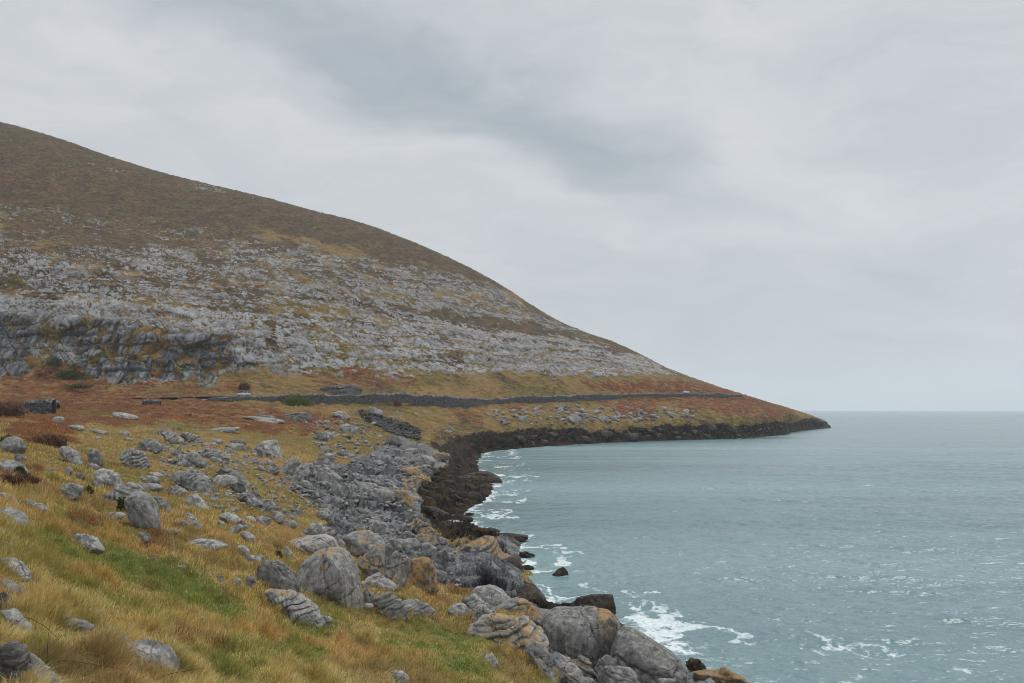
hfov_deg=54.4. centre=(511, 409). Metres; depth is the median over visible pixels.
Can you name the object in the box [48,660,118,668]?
bramble stem
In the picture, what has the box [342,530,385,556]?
boulder
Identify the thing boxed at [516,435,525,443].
rock
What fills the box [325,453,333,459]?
rock
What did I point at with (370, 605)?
rock
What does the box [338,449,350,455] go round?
rock
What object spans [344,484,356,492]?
rock
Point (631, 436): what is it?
rock
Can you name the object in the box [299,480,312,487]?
rock
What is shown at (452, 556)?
rock
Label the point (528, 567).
reef
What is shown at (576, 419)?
rock
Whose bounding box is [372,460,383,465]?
rock
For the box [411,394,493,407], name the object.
stone wall
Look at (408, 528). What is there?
rock
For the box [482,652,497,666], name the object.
rock
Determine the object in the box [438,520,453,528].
rock
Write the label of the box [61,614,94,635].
rock
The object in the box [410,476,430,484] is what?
rock
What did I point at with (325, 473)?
boulder
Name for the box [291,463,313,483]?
rock
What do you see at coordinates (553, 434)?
rock
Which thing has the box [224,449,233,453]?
rock
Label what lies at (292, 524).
rock
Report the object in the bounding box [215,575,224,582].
rock
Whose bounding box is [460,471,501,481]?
rock
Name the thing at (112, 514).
rock
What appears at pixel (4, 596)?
rock
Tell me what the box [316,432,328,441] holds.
rock
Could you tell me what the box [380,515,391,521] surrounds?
rock
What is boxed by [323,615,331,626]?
rock
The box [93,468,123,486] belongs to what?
rock
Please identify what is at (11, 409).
thicket
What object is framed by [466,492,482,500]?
rock
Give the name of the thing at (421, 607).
rock
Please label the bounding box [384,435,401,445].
rock
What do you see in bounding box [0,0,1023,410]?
sky
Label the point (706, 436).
rock
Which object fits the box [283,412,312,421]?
outcrop
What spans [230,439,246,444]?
rock
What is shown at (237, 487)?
rock
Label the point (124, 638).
rock
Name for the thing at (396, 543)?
rock
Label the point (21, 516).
rock
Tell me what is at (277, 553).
ivy clump
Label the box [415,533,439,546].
rock
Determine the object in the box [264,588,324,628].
rock
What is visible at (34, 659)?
rock
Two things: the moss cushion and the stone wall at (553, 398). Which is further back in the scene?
the stone wall at (553, 398)
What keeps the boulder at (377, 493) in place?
on the rocky shore
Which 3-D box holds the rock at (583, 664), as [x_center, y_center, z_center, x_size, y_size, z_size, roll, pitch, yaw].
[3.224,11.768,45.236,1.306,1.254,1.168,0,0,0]
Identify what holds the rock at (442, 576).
on the rocky shore
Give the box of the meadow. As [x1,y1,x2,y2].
[0,393,815,682]
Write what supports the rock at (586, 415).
on the meadow
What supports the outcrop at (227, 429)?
on the meadow
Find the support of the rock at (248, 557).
on the meadow
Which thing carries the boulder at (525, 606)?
on the rocky shore
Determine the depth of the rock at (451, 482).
169.93 m
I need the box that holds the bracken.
[0,387,473,650]
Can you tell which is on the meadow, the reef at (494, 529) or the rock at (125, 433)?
the rock at (125, 433)
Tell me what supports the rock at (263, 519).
on the meadow
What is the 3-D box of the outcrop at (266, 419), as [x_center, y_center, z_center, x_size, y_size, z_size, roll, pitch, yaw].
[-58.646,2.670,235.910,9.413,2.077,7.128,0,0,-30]
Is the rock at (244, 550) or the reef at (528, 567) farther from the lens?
the reef at (528, 567)
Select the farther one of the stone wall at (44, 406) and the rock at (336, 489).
the stone wall at (44, 406)
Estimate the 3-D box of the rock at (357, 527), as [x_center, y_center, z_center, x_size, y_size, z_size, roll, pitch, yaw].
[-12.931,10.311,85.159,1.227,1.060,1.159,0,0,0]
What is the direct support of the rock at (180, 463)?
on the meadow
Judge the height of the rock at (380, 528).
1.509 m
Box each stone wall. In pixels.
[22,399,55,413]
[56,400,59,408]
[142,399,160,404]
[198,392,410,403]
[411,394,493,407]
[493,394,620,403]
[622,392,741,397]
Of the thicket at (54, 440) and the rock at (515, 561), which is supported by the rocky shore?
the rock at (515, 561)
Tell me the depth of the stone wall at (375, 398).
350.99 m
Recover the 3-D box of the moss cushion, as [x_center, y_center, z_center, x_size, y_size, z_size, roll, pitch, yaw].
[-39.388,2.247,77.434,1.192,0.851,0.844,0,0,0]
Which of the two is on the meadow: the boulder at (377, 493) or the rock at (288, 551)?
the rock at (288, 551)
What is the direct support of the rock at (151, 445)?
on the meadow
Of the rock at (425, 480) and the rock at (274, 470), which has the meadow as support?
the rock at (274, 470)
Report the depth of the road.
326.42 m
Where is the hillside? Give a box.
[0,122,826,422]
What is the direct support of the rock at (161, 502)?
on the meadow
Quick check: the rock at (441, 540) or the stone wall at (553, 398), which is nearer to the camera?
the rock at (441, 540)
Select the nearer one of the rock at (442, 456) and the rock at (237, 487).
the rock at (237, 487)
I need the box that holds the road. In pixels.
[141,393,711,398]
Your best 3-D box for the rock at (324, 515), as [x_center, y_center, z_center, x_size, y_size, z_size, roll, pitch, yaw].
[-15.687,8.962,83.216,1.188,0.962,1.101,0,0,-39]
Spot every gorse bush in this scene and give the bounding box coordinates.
[45,354,62,365]
[52,367,92,379]
[65,383,94,388]
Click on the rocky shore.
(473, 568)
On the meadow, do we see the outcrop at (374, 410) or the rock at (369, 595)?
the rock at (369, 595)
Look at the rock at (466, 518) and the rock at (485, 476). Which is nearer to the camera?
the rock at (466, 518)
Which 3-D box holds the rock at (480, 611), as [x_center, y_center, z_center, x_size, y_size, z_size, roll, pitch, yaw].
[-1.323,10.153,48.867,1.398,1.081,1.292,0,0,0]
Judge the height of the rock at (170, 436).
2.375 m
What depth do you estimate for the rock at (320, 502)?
92.81 m
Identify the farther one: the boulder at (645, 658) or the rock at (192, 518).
the rock at (192, 518)
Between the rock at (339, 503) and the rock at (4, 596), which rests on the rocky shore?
the rock at (339, 503)
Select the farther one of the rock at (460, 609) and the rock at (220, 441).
the rock at (220, 441)
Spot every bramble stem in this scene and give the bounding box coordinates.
[11,617,57,638]
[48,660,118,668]
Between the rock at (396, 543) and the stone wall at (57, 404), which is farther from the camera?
the stone wall at (57, 404)
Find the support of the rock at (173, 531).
on the meadow
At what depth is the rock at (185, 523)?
47.52 m
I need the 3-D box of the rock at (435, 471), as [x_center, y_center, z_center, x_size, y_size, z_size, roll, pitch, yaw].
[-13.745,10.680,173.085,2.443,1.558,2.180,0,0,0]
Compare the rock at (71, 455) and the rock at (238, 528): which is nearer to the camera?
the rock at (238, 528)
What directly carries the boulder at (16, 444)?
on the meadow
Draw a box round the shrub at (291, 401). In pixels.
[279,393,316,406]
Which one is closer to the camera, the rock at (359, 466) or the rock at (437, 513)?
the rock at (437, 513)
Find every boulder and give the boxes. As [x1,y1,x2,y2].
[0,436,26,454]
[119,449,150,469]
[124,491,160,528]
[170,469,215,493]
[213,474,237,487]
[254,440,282,458]
[256,560,300,592]
[297,547,363,610]
[316,464,342,485]
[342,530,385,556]
[355,482,394,502]
[357,544,408,586]
[395,490,413,507]
[407,556,439,592]
[467,612,548,655]
[469,584,510,606]
[495,597,541,619]
[540,605,620,668]
[610,626,687,682]
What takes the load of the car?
on the meadow
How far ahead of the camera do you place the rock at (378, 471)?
151.74 m
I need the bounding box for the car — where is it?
[237,391,249,395]
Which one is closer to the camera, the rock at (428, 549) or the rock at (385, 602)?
the rock at (385, 602)
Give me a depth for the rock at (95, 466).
76.14 m
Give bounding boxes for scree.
[358,409,421,439]
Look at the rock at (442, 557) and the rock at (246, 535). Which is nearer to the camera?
the rock at (246, 535)
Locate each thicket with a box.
[0,399,30,416]
[0,472,41,485]
[25,433,71,446]
[237,380,250,389]
[393,397,401,406]
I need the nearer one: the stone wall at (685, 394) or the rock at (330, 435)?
the rock at (330, 435)
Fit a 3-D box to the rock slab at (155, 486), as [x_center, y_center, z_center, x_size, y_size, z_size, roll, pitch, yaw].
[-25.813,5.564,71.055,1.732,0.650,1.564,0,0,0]
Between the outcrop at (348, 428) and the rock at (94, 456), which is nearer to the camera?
the rock at (94, 456)
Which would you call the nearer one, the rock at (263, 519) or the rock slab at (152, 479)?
the rock at (263, 519)
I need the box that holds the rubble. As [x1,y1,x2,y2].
[154,404,694,593]
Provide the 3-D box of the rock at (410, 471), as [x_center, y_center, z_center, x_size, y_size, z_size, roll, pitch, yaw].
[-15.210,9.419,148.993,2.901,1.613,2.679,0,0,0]
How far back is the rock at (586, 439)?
405.58 m
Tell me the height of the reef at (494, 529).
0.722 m
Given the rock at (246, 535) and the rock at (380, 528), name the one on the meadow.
the rock at (246, 535)
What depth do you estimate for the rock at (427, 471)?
166.57 m
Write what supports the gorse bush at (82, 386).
on the hillside
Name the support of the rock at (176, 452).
on the meadow
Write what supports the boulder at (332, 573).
on the meadow
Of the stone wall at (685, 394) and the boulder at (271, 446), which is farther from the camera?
the stone wall at (685, 394)
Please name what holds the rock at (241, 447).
on the meadow
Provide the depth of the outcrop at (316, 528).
62.92 m
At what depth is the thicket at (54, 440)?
90.23 m
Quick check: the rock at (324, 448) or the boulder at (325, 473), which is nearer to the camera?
the boulder at (325, 473)
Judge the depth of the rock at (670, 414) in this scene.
464.16 m
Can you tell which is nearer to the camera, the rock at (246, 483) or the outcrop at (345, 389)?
the rock at (246, 483)
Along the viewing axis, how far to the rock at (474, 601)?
49.63 m
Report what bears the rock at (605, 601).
on the rocky shore
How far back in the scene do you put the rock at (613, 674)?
43.01 m
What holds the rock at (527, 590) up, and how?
on the rocky shore
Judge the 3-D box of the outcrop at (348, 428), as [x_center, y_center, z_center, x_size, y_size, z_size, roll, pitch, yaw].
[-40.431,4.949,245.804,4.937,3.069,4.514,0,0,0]
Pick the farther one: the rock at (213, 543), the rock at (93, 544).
the rock at (213, 543)
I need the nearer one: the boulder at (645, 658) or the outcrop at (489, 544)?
the boulder at (645, 658)
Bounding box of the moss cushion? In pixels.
[0,434,11,441]
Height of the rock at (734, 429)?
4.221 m
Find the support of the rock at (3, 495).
on the meadow
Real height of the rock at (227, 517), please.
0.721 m
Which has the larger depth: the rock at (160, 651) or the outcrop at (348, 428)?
the outcrop at (348, 428)
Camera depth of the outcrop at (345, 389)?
367.71 m
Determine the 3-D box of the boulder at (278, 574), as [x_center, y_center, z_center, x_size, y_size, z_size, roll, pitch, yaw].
[-8.750,6.429,37.389,1.629,1.570,1.124,0,0,18]
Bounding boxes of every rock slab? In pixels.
[104,482,144,501]
[139,475,160,483]
[139,483,162,490]
[147,472,163,477]
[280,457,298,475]
[290,534,338,554]
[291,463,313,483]
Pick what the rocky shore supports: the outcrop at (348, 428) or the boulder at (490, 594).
the boulder at (490, 594)
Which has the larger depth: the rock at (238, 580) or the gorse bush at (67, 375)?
the gorse bush at (67, 375)
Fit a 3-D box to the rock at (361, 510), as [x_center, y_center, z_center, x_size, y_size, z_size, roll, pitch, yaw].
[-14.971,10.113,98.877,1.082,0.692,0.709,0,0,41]
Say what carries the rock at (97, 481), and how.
on the meadow
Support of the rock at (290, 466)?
on the meadow
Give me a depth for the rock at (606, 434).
420.29 m
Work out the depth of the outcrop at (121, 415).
195.91 m
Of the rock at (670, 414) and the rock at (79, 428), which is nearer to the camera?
the rock at (79, 428)
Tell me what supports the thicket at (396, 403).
on the meadow
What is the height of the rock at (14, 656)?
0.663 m
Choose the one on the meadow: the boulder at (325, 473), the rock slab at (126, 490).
the rock slab at (126, 490)
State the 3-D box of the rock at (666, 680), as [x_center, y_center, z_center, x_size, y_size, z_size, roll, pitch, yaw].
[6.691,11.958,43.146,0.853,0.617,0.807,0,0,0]
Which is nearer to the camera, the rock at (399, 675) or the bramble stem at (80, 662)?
the bramble stem at (80, 662)
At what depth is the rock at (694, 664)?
51.93 m
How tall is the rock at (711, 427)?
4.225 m
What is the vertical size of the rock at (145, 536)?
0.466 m
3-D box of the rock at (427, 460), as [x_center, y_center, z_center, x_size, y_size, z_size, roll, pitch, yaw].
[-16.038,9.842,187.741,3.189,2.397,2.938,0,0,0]
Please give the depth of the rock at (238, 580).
34.97 m
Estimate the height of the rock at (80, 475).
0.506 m
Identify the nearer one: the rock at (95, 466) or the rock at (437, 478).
the rock at (95, 466)
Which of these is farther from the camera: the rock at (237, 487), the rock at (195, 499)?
the rock at (237, 487)
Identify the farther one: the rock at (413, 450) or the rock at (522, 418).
the rock at (522, 418)
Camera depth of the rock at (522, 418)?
388.51 m
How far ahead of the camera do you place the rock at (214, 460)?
106.91 m
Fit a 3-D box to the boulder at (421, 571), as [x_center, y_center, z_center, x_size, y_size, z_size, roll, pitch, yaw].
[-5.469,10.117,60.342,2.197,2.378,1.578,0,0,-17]
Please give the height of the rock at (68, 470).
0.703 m
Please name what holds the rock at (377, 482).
on the rocky shore
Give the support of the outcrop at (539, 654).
on the rocky shore
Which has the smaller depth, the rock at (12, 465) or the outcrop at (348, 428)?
the rock at (12, 465)
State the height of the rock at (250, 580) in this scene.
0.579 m
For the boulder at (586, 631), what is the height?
3.625 m
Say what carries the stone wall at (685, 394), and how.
on the meadow
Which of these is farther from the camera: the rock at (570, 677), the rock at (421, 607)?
the rock at (421, 607)
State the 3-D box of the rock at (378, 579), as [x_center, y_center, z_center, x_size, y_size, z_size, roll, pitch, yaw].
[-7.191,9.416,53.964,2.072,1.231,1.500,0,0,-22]
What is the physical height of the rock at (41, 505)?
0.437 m
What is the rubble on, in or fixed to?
on the rocky shore
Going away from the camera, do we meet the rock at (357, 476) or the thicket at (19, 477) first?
the thicket at (19, 477)
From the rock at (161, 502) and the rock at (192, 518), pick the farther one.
the rock at (161, 502)
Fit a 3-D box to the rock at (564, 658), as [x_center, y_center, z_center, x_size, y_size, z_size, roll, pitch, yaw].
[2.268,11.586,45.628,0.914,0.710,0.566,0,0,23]
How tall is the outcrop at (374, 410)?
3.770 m
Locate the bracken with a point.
(456, 588)
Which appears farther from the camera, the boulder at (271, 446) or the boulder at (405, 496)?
the boulder at (271, 446)
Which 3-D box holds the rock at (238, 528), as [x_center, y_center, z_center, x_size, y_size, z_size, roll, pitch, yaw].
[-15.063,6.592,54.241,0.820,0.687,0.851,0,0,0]
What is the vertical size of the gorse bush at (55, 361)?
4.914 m
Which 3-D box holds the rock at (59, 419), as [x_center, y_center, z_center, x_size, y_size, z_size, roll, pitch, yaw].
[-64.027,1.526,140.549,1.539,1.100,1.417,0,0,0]
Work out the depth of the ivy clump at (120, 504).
48.17 m
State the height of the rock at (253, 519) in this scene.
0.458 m
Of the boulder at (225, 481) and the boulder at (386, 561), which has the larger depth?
the boulder at (225, 481)
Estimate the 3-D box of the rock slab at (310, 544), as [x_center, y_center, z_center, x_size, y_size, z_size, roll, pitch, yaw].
[-12.467,8.352,61.327,3.634,1.312,3.169,0,0,0]
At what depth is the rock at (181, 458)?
98.04 m
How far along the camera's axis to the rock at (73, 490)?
45.83 m
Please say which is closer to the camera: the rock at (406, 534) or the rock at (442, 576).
the rock at (442, 576)
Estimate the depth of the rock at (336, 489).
101.93 m
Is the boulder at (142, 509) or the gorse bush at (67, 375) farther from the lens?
the gorse bush at (67, 375)
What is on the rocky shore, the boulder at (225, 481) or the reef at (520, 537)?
the reef at (520, 537)
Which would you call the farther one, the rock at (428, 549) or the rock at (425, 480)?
the rock at (425, 480)
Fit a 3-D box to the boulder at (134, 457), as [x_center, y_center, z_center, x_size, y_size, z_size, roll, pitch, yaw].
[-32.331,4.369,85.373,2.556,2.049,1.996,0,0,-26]
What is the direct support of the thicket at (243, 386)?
on the hillside
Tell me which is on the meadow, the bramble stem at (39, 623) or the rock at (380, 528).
the bramble stem at (39, 623)
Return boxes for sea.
[450,411,1023,682]
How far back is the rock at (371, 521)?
91.33 m
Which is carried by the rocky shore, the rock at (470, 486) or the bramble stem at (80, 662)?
the rock at (470, 486)
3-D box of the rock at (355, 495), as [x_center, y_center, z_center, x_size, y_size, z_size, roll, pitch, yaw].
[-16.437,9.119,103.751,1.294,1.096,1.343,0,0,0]
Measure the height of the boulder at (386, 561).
2.894 m
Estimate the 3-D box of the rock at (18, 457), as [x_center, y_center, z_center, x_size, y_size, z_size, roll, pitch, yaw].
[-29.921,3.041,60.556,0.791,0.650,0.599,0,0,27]
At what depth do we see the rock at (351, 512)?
95.26 m
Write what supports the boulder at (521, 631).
on the rocky shore
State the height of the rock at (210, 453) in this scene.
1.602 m
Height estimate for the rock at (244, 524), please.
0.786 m
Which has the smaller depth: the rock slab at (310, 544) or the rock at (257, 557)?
the rock at (257, 557)
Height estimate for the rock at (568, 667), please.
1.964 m
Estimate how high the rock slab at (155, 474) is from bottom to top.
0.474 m
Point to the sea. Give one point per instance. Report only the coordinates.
(867, 547)
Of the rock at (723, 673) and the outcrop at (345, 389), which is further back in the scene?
the outcrop at (345, 389)
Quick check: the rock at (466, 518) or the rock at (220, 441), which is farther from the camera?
the rock at (220, 441)
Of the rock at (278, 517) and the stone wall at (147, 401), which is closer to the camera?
the rock at (278, 517)
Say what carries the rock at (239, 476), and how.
on the meadow
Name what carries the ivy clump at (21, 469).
on the meadow
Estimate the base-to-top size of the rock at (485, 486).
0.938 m
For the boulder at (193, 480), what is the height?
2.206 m
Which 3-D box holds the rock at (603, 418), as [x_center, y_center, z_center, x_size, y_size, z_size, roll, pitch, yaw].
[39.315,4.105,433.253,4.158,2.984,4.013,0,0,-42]
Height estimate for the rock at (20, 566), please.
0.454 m
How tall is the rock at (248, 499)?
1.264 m
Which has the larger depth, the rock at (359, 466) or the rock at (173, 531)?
the rock at (359, 466)
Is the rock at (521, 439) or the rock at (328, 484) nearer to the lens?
the rock at (328, 484)
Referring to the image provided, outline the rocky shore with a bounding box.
[298,412,830,682]
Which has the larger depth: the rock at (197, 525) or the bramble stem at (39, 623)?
the rock at (197, 525)
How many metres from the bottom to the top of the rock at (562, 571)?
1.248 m
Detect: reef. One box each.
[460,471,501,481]
[479,527,499,531]
[495,533,527,541]
[519,551,534,557]
[522,565,533,569]
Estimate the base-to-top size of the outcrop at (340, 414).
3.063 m
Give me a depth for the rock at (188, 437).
137.76 m
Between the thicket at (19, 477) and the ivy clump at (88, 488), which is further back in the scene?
the ivy clump at (88, 488)
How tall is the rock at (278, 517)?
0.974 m
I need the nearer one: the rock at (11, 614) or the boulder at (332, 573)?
the rock at (11, 614)
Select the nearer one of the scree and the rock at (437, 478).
the rock at (437, 478)
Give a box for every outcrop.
[112,412,138,419]
[209,427,239,431]
[242,416,284,423]
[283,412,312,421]
[303,523,345,547]
[320,384,362,394]
[332,411,350,419]
[338,423,358,434]
[368,407,382,415]
[452,535,511,559]
[525,641,557,682]
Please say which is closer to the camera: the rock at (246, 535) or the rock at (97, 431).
the rock at (246, 535)
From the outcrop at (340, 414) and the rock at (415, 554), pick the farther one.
the outcrop at (340, 414)
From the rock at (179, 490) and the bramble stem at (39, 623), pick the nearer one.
the bramble stem at (39, 623)
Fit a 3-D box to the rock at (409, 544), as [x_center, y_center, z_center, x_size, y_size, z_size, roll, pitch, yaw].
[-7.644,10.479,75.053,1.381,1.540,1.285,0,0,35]
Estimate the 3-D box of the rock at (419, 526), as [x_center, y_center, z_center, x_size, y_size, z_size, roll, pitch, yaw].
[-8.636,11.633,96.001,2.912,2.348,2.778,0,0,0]
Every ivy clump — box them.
[14,465,26,474]
[83,484,93,493]
[116,497,125,511]
[274,550,282,558]
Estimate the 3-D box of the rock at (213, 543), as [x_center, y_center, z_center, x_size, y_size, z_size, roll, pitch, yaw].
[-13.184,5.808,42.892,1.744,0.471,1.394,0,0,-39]
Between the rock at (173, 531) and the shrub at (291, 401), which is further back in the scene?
the shrub at (291, 401)
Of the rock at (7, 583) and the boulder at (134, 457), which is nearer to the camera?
the rock at (7, 583)
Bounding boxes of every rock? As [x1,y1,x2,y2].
[0,460,30,474]
[0,493,19,505]
[0,507,30,526]
[0,557,32,581]
[0,578,24,595]
[0,592,13,608]
[0,608,33,633]
[0,641,30,682]
[14,454,26,462]
[26,499,47,512]
[26,653,58,682]
[53,416,63,422]
[57,446,82,465]
[60,483,83,499]
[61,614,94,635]
[64,467,72,475]
[68,425,84,430]
[73,533,104,554]
[76,473,84,478]
[86,449,103,466]
[88,429,107,434]
[88,463,99,469]
[92,475,103,489]
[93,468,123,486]
[105,629,132,647]
[108,512,125,518]
[117,431,129,435]
[130,638,179,676]
[137,438,162,452]
[138,532,150,541]
[154,495,171,510]
[161,430,183,443]
[164,529,180,533]
[166,485,187,496]
[171,449,181,455]
[173,454,196,467]
[175,520,187,527]
[176,462,184,466]
[180,432,203,442]
[184,493,209,509]
[184,513,199,523]
[186,452,205,468]
[188,522,202,529]
[188,538,228,550]
[201,449,231,460]
[208,439,222,443]
[210,457,220,462]
[215,466,246,481]
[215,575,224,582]
[218,512,241,524]
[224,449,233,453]
[227,443,244,450]
[228,524,243,533]
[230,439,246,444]
[230,482,245,493]
[231,578,240,585]
[236,492,262,508]
[237,546,249,554]
[238,520,250,530]
[240,480,249,489]
[240,531,254,543]
[244,516,255,522]
[244,554,251,561]
[245,575,255,586]
[251,555,264,562]
[255,516,270,525]
[261,499,279,513]
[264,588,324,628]
[266,467,279,474]
[269,511,284,523]
[284,520,296,528]
[284,546,292,557]
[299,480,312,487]
[313,498,325,507]
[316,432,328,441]
[316,511,330,521]
[319,446,328,450]
[320,481,331,487]
[323,431,334,438]
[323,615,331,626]
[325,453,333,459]
[330,482,343,496]
[331,496,344,508]
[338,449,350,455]
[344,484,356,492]
[346,509,355,515]
[348,492,359,499]
[351,463,362,468]
[351,473,366,479]
[353,524,367,530]
[356,508,366,513]
[361,572,397,591]
[363,589,374,604]
[364,603,373,609]
[368,519,377,523]
[368,521,390,534]
[371,479,380,484]
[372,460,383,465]
[372,591,407,621]
[375,469,381,474]
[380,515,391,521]
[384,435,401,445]
[387,538,403,551]
[390,670,409,682]
[398,531,415,538]
[401,467,419,475]
[401,524,412,531]
[402,538,419,553]
[403,598,435,618]
[405,448,418,453]
[409,518,436,538]
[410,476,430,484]
[410,550,420,557]
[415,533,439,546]
[419,455,434,466]
[420,542,436,556]
[422,468,433,476]
[423,506,448,520]
[427,466,439,474]
[429,453,449,460]
[432,476,441,481]
[435,570,447,581]
[436,549,448,567]
[437,537,446,544]
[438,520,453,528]
[444,480,454,484]
[448,552,455,560]
[448,602,473,615]
[457,514,472,522]
[462,593,495,611]
[465,484,476,489]
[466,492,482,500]
[471,605,494,620]
[479,484,490,488]
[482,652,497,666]
[504,556,522,569]
[514,583,545,600]
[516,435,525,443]
[518,416,526,421]
[548,432,557,436]
[552,567,568,576]
[555,653,570,661]
[560,662,583,676]
[564,672,593,682]
[568,415,581,424]
[569,655,596,678]
[572,594,615,613]
[581,413,590,417]
[582,436,590,441]
[594,655,617,681]
[597,416,608,421]
[597,665,639,682]
[601,430,612,437]
[625,433,638,439]
[657,678,675,682]
[666,412,674,417]
[686,657,705,670]
[693,666,748,682]
[703,433,712,438]
[705,422,716,430]
[728,425,737,432]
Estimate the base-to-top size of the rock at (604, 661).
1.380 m
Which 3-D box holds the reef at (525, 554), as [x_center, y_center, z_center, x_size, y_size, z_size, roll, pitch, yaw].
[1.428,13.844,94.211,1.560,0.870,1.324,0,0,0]
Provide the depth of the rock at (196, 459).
98.36 m
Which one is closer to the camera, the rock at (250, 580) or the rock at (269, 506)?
the rock at (250, 580)
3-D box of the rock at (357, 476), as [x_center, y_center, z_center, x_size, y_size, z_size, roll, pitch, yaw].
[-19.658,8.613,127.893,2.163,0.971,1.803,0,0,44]

